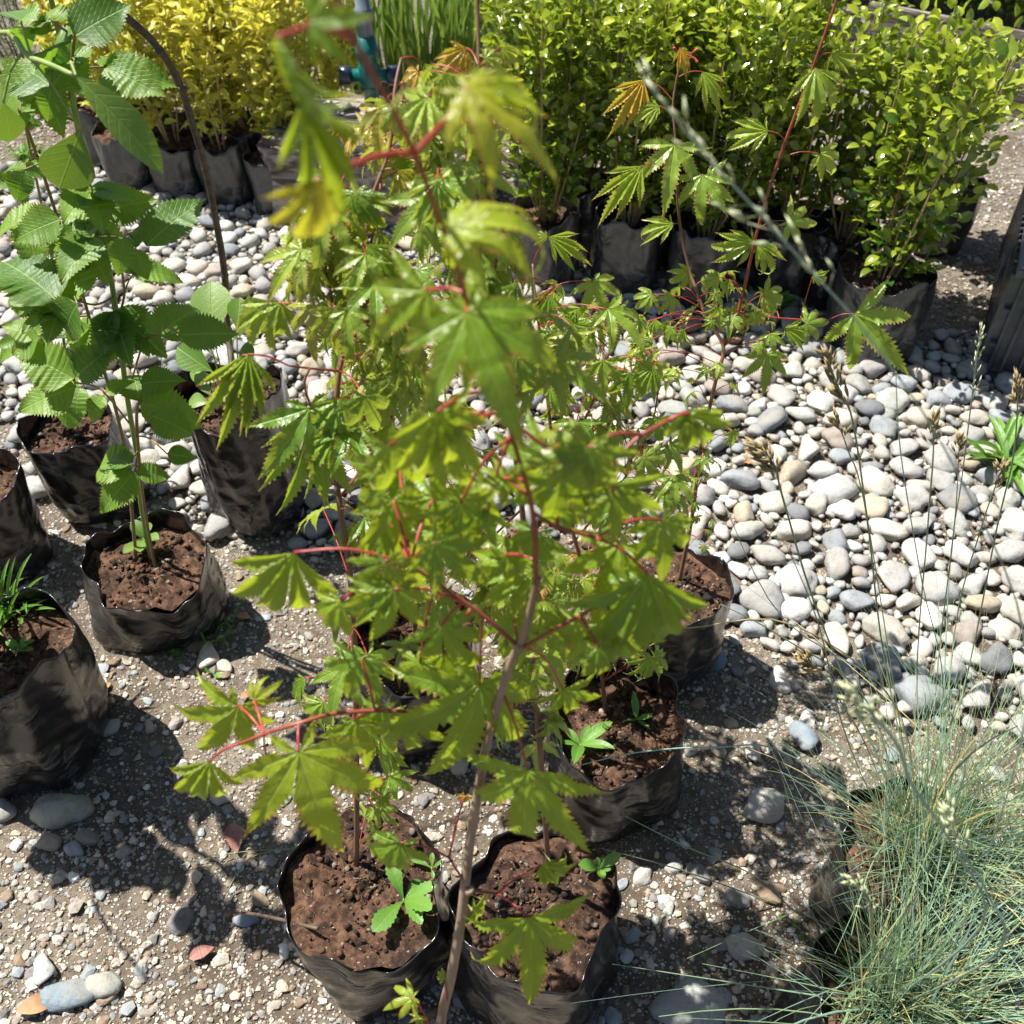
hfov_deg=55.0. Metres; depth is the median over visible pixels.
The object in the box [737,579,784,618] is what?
river pebble
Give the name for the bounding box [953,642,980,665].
river pebble
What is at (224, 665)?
stone
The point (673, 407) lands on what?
river pebble
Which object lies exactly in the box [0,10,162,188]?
smooth leaved shrub
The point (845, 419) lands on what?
river pebble
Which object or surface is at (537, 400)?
river pebble
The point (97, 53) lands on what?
golden shrub
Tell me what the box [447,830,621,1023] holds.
grow bag
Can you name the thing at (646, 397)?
river pebble
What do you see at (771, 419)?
river pebble
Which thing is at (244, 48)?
golden shrub
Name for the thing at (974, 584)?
river pebble
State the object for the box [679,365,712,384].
river pebble
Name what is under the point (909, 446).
river pebble
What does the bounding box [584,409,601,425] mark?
river pebble
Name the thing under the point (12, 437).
river pebble
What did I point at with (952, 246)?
grow bag
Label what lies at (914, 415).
river pebble
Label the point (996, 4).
boxwood
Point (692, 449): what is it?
river pebble
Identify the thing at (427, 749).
grow bag
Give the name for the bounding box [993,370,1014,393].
river pebble
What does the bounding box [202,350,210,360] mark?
river pebble
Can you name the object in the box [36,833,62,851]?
stone
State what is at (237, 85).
golden shrub
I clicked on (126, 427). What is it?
river pebble
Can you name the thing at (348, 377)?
river pebble
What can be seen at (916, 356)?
river pebble
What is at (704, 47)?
boxwood
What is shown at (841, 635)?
river pebble
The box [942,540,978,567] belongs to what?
river pebble
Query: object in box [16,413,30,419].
river pebble
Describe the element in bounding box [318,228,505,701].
japanese maple
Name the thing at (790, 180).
boxwood
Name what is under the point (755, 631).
river pebble
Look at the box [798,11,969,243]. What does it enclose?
boxwood
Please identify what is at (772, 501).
river pebble
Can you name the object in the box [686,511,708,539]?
river pebble
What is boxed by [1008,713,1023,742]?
river pebble
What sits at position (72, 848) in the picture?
stone
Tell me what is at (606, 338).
river pebble
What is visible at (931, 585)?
river pebble
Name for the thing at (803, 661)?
blue fescue
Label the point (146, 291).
river pebble
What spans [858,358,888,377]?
river pebble
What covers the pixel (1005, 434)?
weed tuft
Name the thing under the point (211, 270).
river pebble
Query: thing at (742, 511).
river pebble
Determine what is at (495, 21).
boxwood
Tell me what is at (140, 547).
weed seedling
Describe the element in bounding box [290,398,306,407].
river pebble
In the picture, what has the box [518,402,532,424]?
river pebble
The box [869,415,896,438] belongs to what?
river pebble
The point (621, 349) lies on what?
river pebble
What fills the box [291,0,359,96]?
golden shrub
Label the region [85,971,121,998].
stone
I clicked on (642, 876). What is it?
stone
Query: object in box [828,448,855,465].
river pebble
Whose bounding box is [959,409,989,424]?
river pebble
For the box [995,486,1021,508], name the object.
river pebble
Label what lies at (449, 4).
iris clump
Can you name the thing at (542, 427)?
river pebble
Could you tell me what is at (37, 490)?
river pebble
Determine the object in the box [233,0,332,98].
golden shrub
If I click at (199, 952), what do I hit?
dry leaf
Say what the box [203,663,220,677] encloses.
weed seedling
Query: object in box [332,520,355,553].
river pebble
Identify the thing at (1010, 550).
river pebble
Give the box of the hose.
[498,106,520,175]
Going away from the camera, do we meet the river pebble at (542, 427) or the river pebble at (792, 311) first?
the river pebble at (542, 427)
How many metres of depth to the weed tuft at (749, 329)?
2.42 m
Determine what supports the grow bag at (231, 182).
on the ground
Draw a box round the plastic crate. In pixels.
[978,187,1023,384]
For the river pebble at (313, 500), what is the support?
on the ground
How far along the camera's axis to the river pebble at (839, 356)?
2.31 m
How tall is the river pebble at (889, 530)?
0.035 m
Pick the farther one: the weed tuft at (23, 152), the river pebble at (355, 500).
the weed tuft at (23, 152)
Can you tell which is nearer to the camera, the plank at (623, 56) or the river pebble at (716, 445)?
the river pebble at (716, 445)
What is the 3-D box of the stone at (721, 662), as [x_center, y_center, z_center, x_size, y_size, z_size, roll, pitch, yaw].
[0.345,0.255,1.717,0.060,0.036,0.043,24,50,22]
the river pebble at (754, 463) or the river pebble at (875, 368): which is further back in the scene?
the river pebble at (875, 368)
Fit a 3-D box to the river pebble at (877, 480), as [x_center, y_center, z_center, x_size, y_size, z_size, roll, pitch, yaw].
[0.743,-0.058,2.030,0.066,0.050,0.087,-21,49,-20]
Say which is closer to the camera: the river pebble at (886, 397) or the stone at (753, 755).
the stone at (753, 755)
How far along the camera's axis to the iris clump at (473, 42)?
3.29 m
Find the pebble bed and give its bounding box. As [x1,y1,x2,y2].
[0,157,1023,732]
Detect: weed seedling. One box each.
[5,636,34,652]
[123,520,158,553]
[166,648,183,659]
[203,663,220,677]
[371,865,436,932]
[411,853,443,877]
[558,721,615,762]
[578,853,620,878]
[625,691,652,729]
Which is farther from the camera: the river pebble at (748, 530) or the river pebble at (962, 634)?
the river pebble at (748, 530)
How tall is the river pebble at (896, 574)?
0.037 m
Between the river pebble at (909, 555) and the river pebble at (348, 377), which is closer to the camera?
the river pebble at (909, 555)
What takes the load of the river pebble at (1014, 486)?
on the ground
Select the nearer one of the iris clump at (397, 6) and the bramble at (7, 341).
the bramble at (7, 341)
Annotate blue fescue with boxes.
[576,57,1023,1023]
[577,323,1023,1015]
[749,560,1023,958]
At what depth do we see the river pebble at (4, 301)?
2.47 m
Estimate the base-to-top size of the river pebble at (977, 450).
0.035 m
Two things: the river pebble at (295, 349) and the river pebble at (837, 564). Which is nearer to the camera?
the river pebble at (837, 564)
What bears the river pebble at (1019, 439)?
on the ground
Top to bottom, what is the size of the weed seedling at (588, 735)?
0.040 m
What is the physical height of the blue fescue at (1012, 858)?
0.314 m
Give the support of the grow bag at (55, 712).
on the ground
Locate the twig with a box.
[225,901,319,930]
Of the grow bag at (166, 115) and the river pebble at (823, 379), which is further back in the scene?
the grow bag at (166, 115)
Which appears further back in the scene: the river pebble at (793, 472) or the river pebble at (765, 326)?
the river pebble at (765, 326)
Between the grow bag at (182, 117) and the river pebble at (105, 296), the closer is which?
the river pebble at (105, 296)
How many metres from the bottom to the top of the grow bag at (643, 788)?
0.216 m
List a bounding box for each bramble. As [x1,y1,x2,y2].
[0,0,238,567]
[0,104,77,432]
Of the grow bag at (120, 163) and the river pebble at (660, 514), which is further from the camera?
the grow bag at (120, 163)
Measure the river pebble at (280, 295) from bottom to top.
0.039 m
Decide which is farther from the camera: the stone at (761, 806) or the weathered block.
the weathered block
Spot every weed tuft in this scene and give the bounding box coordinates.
[0,553,53,635]
[2,138,48,159]
[200,604,243,647]
[739,300,767,335]
[753,291,797,319]
[963,414,1023,494]
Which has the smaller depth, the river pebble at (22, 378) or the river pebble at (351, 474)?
the river pebble at (351, 474)
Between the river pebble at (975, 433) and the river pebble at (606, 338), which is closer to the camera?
the river pebble at (975, 433)
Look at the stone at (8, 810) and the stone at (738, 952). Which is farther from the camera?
the stone at (8, 810)
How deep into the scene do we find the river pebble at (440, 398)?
2.19 m
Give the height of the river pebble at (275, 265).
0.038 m
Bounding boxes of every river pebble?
[0,292,9,309]
[0,308,20,323]
[2,356,22,373]
[6,425,20,443]
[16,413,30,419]
[18,371,34,384]
[18,384,33,400]
[26,475,47,498]
[50,338,71,351]
[84,372,116,390]
[88,390,110,401]
[98,290,118,308]
[105,357,118,370]
[108,394,139,420]
[121,413,144,433]
[128,353,157,368]
[129,437,151,450]
[132,283,162,299]
[140,449,162,464]
[154,434,177,445]
[158,441,191,460]
[161,363,181,373]
[165,464,190,490]
[175,273,201,289]
[189,480,205,496]
[200,495,210,513]
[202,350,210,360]
[203,263,229,278]
[203,514,232,541]
[217,354,238,364]
[229,257,253,274]
[230,283,255,298]
[253,338,274,358]
[256,356,267,368]
[272,260,282,271]
[273,288,293,306]
[278,326,298,340]
[286,342,308,357]
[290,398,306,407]
[298,357,325,376]
[299,518,332,539]
[304,488,322,509]
[307,379,333,402]
[321,499,351,519]
[323,348,332,368]
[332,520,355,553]
[342,369,361,391]
[344,465,359,489]
[350,488,386,505]
[438,394,450,401]
[453,388,477,402]
[470,429,490,454]
[476,387,484,400]
[486,456,513,473]
[493,494,512,510]
[513,504,541,531]
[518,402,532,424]
[521,393,545,408]
[523,423,548,443]
[540,397,579,417]
[576,524,598,547]
[582,354,602,370]
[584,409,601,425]
[595,331,608,346]
[614,340,634,357]
[617,358,637,371]
[617,398,632,419]
[617,458,629,465]
[617,472,633,489]
[619,438,631,449]
[633,387,658,401]
[634,416,654,439]
[643,501,673,518]
[651,479,666,493]
[655,276,665,288]
[656,347,685,367]
[657,400,687,414]
[661,457,696,481]
[662,413,677,438]
[666,303,685,320]
[672,436,698,451]
[678,314,699,332]
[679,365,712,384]
[679,387,705,407]
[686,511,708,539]
[687,482,715,505]
[689,540,706,554]
[702,350,731,373]
[703,458,727,478]
[704,379,731,395]
[708,430,731,451]
[716,394,748,413]
[720,413,740,428]
[720,469,760,490]
[730,574,741,595]
[731,521,765,539]
[733,356,753,372]
[733,500,754,522]
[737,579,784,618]
[740,621,765,637]
[741,332,763,350]
[744,449,769,466]
[748,365,776,385]
[750,317,772,334]
[750,545,785,565]
[757,405,787,434]
[757,491,792,512]
[767,384,796,407]
[774,519,811,541]
[775,563,817,598]
[779,305,801,319]
[779,360,802,377]
[779,460,806,487]
[780,597,811,622]
[785,407,816,423]
[797,338,828,359]
[798,434,820,460]
[805,492,827,515]
[807,389,834,415]
[808,461,837,478]
[812,473,857,504]
[819,364,843,387]
[821,426,854,449]
[821,528,849,550]
[823,409,857,429]
[824,547,850,580]
[824,621,849,656]
[826,385,858,404]
[826,499,856,519]
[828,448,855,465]
[834,348,846,367]
[839,590,874,610]
[842,673,859,698]
[845,373,870,394]
[854,399,883,417]
[854,494,888,518]
[856,465,895,496]
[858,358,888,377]
[859,642,901,683]
[862,612,909,647]
[868,517,907,541]
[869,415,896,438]
[875,387,910,413]
[877,560,910,593]
[889,456,923,478]
[890,374,917,391]
[890,438,919,456]
[891,673,947,715]
[893,484,932,512]
[896,592,920,611]
[899,406,938,428]
[902,517,932,534]
[902,538,936,569]
[906,479,934,491]
[907,344,923,364]
[914,571,960,606]
[915,601,944,630]
[924,389,951,408]
[924,444,957,472]
[926,468,954,490]
[934,656,966,682]
[936,483,978,515]
[942,382,975,403]
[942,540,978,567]
[943,507,970,538]
[951,424,986,446]
[952,621,981,644]
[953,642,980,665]
[955,356,988,379]
[958,573,986,595]
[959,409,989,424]
[962,679,989,708]
[963,594,1001,612]
[967,331,983,355]
[968,444,996,465]
[975,466,1004,485]
[980,392,1008,410]
[980,641,1012,674]
[987,617,1020,644]
[989,539,1023,562]
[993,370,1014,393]
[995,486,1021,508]
[997,435,1023,453]
[998,596,1023,626]
[999,507,1023,540]
[1001,565,1023,596]
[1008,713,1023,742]
[1010,470,1023,493]
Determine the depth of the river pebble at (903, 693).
1.63 m
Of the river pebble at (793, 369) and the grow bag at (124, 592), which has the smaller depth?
the grow bag at (124, 592)
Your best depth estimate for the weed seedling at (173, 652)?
1.73 m
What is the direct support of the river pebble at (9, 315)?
on the ground
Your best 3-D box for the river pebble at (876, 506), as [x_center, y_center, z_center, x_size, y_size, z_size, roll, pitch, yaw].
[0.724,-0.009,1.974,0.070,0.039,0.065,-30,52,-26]
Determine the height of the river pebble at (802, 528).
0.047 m
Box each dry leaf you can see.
[15,994,46,1013]
[189,945,213,959]
[224,823,243,853]
[235,612,250,618]
[240,691,249,697]
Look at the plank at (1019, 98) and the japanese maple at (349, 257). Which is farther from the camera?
the plank at (1019, 98)
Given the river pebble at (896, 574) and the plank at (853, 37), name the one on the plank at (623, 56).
the plank at (853, 37)
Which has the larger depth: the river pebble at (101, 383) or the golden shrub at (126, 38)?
the golden shrub at (126, 38)
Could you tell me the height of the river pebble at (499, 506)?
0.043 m
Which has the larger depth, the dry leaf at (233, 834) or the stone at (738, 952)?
the dry leaf at (233, 834)
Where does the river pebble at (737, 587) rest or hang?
on the ground
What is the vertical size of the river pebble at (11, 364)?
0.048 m
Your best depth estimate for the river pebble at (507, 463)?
2.04 m
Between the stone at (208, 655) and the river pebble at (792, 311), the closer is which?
the stone at (208, 655)
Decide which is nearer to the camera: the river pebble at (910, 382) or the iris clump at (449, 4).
the river pebble at (910, 382)
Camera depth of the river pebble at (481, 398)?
2.22 m
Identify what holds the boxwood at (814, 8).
on the grow bag at (746, 214)
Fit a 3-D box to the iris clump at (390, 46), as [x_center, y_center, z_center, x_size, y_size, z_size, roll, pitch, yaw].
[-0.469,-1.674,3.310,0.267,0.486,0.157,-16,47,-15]
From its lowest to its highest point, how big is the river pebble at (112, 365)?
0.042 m
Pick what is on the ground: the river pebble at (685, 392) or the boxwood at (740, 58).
the river pebble at (685, 392)
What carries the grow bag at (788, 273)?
on the ground
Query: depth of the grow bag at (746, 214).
2.51 m
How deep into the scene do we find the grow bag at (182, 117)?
2.90 m
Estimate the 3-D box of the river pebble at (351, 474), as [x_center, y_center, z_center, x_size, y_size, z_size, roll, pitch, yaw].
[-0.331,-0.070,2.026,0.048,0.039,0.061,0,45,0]
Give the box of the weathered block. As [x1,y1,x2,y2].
[256,97,500,228]
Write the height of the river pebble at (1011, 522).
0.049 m
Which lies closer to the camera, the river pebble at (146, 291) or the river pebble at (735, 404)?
the river pebble at (735, 404)
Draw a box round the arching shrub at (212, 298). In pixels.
[124,13,254,409]
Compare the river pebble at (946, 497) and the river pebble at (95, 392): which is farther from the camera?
the river pebble at (95, 392)
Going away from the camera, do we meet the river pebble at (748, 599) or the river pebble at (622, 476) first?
the river pebble at (748, 599)
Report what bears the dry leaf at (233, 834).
on the ground
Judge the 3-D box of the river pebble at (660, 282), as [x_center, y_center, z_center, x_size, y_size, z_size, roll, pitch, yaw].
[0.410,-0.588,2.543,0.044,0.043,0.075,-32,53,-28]
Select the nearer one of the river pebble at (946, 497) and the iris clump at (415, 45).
the river pebble at (946, 497)
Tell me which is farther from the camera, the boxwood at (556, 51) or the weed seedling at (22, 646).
the boxwood at (556, 51)
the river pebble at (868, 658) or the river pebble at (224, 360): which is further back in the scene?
the river pebble at (224, 360)
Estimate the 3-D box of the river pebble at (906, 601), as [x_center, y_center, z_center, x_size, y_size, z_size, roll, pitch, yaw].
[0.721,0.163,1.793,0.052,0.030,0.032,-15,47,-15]
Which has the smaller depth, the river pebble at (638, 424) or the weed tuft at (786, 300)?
the river pebble at (638, 424)
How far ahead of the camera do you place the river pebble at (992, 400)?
2.20 m
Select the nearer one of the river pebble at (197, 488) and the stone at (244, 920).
the stone at (244, 920)
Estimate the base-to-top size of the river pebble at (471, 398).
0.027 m
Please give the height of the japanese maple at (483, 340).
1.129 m
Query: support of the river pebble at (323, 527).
on the ground
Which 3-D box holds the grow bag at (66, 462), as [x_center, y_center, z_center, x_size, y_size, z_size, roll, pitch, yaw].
[-0.833,-0.103,1.928,0.197,0.219,0.190,0,45,0]
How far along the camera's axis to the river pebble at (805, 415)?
2.17 m
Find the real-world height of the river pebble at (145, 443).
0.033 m
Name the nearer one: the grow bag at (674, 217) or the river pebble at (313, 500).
the river pebble at (313, 500)
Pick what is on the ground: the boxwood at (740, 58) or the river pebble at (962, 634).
the river pebble at (962, 634)
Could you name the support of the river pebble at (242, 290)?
on the ground
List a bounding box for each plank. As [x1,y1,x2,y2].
[447,0,861,41]
[458,29,855,78]
[855,45,1023,118]
[862,1,1023,68]
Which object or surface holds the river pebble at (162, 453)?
on the ground
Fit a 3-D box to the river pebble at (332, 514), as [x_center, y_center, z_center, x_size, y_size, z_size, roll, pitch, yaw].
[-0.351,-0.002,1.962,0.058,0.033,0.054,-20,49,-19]
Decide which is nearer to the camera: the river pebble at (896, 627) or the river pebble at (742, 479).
the river pebble at (896, 627)
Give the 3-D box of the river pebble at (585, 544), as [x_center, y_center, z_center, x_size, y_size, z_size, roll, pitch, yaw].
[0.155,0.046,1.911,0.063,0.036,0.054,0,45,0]
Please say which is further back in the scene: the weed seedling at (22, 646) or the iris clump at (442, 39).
the iris clump at (442, 39)
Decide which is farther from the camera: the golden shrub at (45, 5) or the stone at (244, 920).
the golden shrub at (45, 5)
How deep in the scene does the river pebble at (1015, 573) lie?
1.81 m
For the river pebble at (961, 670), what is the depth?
1.68 m
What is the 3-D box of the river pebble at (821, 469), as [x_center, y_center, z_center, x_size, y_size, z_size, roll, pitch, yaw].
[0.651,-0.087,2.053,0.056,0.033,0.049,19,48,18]
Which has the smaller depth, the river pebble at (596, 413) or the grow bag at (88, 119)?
the river pebble at (596, 413)
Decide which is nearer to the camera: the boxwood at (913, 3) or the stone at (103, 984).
the stone at (103, 984)
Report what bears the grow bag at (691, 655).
on the ground
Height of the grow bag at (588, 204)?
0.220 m
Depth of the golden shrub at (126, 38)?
2.67 m
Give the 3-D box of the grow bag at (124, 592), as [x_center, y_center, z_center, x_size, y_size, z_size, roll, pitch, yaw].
[-0.628,0.126,1.725,0.229,0.190,0.202,0,45,0]
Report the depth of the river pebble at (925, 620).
1.76 m
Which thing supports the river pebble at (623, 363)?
on the ground
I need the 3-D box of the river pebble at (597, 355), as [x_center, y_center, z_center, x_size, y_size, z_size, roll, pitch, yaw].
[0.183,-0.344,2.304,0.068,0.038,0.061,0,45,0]
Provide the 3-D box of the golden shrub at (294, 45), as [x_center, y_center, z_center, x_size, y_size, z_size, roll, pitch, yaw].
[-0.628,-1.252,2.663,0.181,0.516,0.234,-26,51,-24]
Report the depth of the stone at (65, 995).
1.31 m
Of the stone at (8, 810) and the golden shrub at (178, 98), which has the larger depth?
the golden shrub at (178, 98)
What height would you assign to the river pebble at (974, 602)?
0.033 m
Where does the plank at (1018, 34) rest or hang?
on the plank at (1019, 98)
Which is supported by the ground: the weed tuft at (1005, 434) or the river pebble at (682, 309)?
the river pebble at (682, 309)
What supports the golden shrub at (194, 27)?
on the grow bag at (231, 182)
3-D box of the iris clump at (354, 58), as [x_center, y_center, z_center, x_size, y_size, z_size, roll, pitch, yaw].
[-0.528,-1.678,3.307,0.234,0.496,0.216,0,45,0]
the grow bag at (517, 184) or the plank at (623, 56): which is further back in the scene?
the plank at (623, 56)
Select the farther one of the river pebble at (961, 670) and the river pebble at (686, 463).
the river pebble at (686, 463)
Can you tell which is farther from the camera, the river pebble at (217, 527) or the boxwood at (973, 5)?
the boxwood at (973, 5)
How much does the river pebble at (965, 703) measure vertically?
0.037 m
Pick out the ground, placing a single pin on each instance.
(132, 900)
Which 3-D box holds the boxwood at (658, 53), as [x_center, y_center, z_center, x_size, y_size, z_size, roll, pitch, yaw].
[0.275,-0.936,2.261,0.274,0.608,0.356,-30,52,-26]
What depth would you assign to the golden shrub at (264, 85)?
2.57 m
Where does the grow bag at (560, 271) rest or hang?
on the ground
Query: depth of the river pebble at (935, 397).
2.20 m
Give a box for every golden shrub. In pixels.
[20,0,104,108]
[21,0,97,97]
[46,0,142,116]
[100,0,154,112]
[105,0,199,143]
[132,0,157,103]
[141,0,207,111]
[143,0,242,149]
[149,0,210,121]
[186,0,250,129]
[210,0,294,138]
[221,0,263,109]
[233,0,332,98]
[238,0,320,115]
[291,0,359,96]
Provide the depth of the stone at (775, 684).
1.67 m
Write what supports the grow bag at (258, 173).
on the pebble bed
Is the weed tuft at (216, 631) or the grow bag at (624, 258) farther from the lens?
the grow bag at (624, 258)
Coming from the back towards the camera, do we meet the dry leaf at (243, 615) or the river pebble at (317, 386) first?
the river pebble at (317, 386)
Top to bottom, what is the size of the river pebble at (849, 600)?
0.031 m
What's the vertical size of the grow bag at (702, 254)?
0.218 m
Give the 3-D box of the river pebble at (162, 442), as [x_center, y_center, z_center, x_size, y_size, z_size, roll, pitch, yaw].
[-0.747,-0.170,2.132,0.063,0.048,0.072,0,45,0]
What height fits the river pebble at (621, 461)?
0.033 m
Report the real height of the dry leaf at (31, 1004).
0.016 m
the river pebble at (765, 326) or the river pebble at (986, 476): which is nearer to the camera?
the river pebble at (986, 476)
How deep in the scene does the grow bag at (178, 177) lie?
2.85 m
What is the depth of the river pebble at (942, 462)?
2.05 m
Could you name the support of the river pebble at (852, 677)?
on the ground
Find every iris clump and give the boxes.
[316,0,357,82]
[333,0,383,92]
[349,0,407,90]
[382,0,439,86]
[394,0,421,53]
[426,0,497,73]
[429,0,469,37]
[430,0,470,84]
[470,0,532,70]
[472,8,500,67]
[480,0,497,66]
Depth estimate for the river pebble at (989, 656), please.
1.68 m
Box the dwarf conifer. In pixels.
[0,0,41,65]
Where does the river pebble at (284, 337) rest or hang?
on the ground
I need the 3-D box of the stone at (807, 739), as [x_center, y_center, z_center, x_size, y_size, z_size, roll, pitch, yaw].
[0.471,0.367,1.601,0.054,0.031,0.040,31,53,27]
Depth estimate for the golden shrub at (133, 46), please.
2.83 m
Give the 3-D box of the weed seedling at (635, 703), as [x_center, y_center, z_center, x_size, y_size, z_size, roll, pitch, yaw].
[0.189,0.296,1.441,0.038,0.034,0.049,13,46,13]
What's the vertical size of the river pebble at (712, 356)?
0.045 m
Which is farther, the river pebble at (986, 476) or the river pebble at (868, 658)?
the river pebble at (986, 476)
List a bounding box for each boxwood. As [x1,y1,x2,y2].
[473,0,621,223]
[485,0,617,172]
[531,0,657,193]
[572,0,721,227]
[620,0,736,198]
[668,0,817,238]
[702,0,844,201]
[751,0,918,227]
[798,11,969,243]
[847,0,1023,285]
[874,0,932,9]
[901,0,1023,183]
[934,0,1002,13]
[981,0,1023,27]
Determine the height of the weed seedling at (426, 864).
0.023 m
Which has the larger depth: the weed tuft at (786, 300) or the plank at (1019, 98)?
the plank at (1019, 98)
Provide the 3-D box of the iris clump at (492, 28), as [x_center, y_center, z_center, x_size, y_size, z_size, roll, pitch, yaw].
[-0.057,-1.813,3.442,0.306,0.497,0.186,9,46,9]
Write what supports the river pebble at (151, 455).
on the ground
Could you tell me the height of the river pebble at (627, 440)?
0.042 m
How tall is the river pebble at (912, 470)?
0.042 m
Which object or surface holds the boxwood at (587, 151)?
on the grow bag at (588, 204)
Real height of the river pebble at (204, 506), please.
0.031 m
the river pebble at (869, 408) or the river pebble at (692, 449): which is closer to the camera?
the river pebble at (692, 449)
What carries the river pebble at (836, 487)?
on the ground
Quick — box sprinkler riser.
[338,0,400,123]
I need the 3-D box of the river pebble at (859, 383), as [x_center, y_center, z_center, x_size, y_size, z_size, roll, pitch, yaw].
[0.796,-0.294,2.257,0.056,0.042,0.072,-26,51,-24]
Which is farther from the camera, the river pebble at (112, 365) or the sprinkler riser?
the sprinkler riser
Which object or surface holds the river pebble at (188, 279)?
on the ground
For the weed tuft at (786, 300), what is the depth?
2.48 m
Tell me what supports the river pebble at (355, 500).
on the ground
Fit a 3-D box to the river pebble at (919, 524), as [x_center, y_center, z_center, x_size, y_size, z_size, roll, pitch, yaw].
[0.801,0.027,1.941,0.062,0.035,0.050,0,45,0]
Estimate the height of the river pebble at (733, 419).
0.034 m
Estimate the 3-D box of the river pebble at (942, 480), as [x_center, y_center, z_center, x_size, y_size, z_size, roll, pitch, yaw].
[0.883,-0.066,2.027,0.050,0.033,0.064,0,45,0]
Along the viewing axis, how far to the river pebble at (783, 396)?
2.21 m
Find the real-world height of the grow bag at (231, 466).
0.334 m
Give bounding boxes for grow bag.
[0,448,53,588]
[0,587,110,797]
[16,398,149,525]
[75,96,102,167]
[80,508,228,653]
[91,121,152,189]
[132,96,175,127]
[149,125,203,199]
[171,106,226,150]
[171,362,304,538]
[192,130,253,208]
[221,110,270,151]
[242,150,272,215]
[277,804,448,1021]
[357,590,479,763]
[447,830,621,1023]
[510,188,580,292]
[513,154,580,204]
[548,656,685,843]
[563,160,612,259]
[589,198,666,295]
[610,541,733,693]
[650,170,689,266]
[664,208,749,313]
[715,177,775,267]
[747,198,830,297]
[771,906,1010,1023]
[801,204,881,310]
[808,776,1003,944]
[822,240,937,364]
[896,160,987,256]
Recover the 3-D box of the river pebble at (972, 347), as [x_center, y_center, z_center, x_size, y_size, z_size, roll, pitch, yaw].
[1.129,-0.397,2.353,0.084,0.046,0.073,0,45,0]
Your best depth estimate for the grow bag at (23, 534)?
1.80 m
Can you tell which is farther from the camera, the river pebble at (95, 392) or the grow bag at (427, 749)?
the river pebble at (95, 392)
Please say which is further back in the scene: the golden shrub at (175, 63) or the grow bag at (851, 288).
the golden shrub at (175, 63)
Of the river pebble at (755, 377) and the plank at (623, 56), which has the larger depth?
the plank at (623, 56)
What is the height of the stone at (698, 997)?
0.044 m
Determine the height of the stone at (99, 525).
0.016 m
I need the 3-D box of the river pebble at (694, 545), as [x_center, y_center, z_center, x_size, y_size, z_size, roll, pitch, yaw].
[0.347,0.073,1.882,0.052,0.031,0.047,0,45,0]
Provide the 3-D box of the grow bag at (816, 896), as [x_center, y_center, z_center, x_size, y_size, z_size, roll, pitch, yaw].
[0.532,0.497,1.343,0.215,0.215,0.211,0,45,0]
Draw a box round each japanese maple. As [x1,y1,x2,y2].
[169,0,732,1023]
[195,56,456,866]
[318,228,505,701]
[381,0,612,891]
[524,231,693,713]
[593,0,910,580]
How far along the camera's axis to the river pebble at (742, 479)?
2.01 m
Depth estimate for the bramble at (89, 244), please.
1.20 m
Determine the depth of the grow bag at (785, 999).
1.20 m
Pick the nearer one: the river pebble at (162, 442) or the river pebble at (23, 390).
the river pebble at (162, 442)
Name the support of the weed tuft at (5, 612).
on the grow bag at (55, 712)
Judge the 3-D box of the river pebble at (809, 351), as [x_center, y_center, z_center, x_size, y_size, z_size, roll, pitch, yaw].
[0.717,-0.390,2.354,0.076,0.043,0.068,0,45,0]
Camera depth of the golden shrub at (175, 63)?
2.76 m
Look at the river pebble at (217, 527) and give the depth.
1.91 m
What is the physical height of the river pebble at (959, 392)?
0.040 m
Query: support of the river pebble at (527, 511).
on the ground
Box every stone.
[0,798,16,822]
[29,793,94,830]
[33,953,55,985]
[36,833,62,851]
[40,978,93,1012]
[63,840,83,855]
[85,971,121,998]
[89,523,107,527]
[103,718,119,736]
[196,641,219,668]
[216,659,231,671]
[232,915,259,926]
[633,866,651,885]
[647,977,728,1023]
[657,894,673,915]
[664,860,683,874]
[711,652,727,670]
[725,933,763,960]
[744,741,760,761]
[744,787,784,823]
[768,665,791,693]
[788,720,818,750]
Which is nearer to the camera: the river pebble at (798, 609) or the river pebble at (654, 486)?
the river pebble at (798, 609)
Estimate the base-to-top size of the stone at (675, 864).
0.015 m
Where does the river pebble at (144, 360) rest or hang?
on the ground
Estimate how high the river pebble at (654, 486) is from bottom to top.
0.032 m
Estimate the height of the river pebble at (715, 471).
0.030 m
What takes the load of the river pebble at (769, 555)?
on the ground
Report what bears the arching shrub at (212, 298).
on the grow bag at (231, 466)
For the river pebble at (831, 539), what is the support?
on the ground
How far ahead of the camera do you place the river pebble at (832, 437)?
2.10 m
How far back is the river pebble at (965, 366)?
2.27 m
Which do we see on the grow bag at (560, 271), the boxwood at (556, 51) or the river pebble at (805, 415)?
the boxwood at (556, 51)
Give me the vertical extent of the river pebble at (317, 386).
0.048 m
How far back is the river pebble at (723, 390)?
2.22 m
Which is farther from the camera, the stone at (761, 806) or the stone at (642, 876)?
the stone at (761, 806)
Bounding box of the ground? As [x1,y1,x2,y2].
[0,0,1023,1023]
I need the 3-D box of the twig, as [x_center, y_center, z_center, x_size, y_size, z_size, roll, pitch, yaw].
[-0.310,0.523,1.279,0.182,0.153,0.021,20,48,19]
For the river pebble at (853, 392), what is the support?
on the ground
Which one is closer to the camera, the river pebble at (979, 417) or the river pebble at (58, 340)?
the river pebble at (979, 417)
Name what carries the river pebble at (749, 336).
on the ground

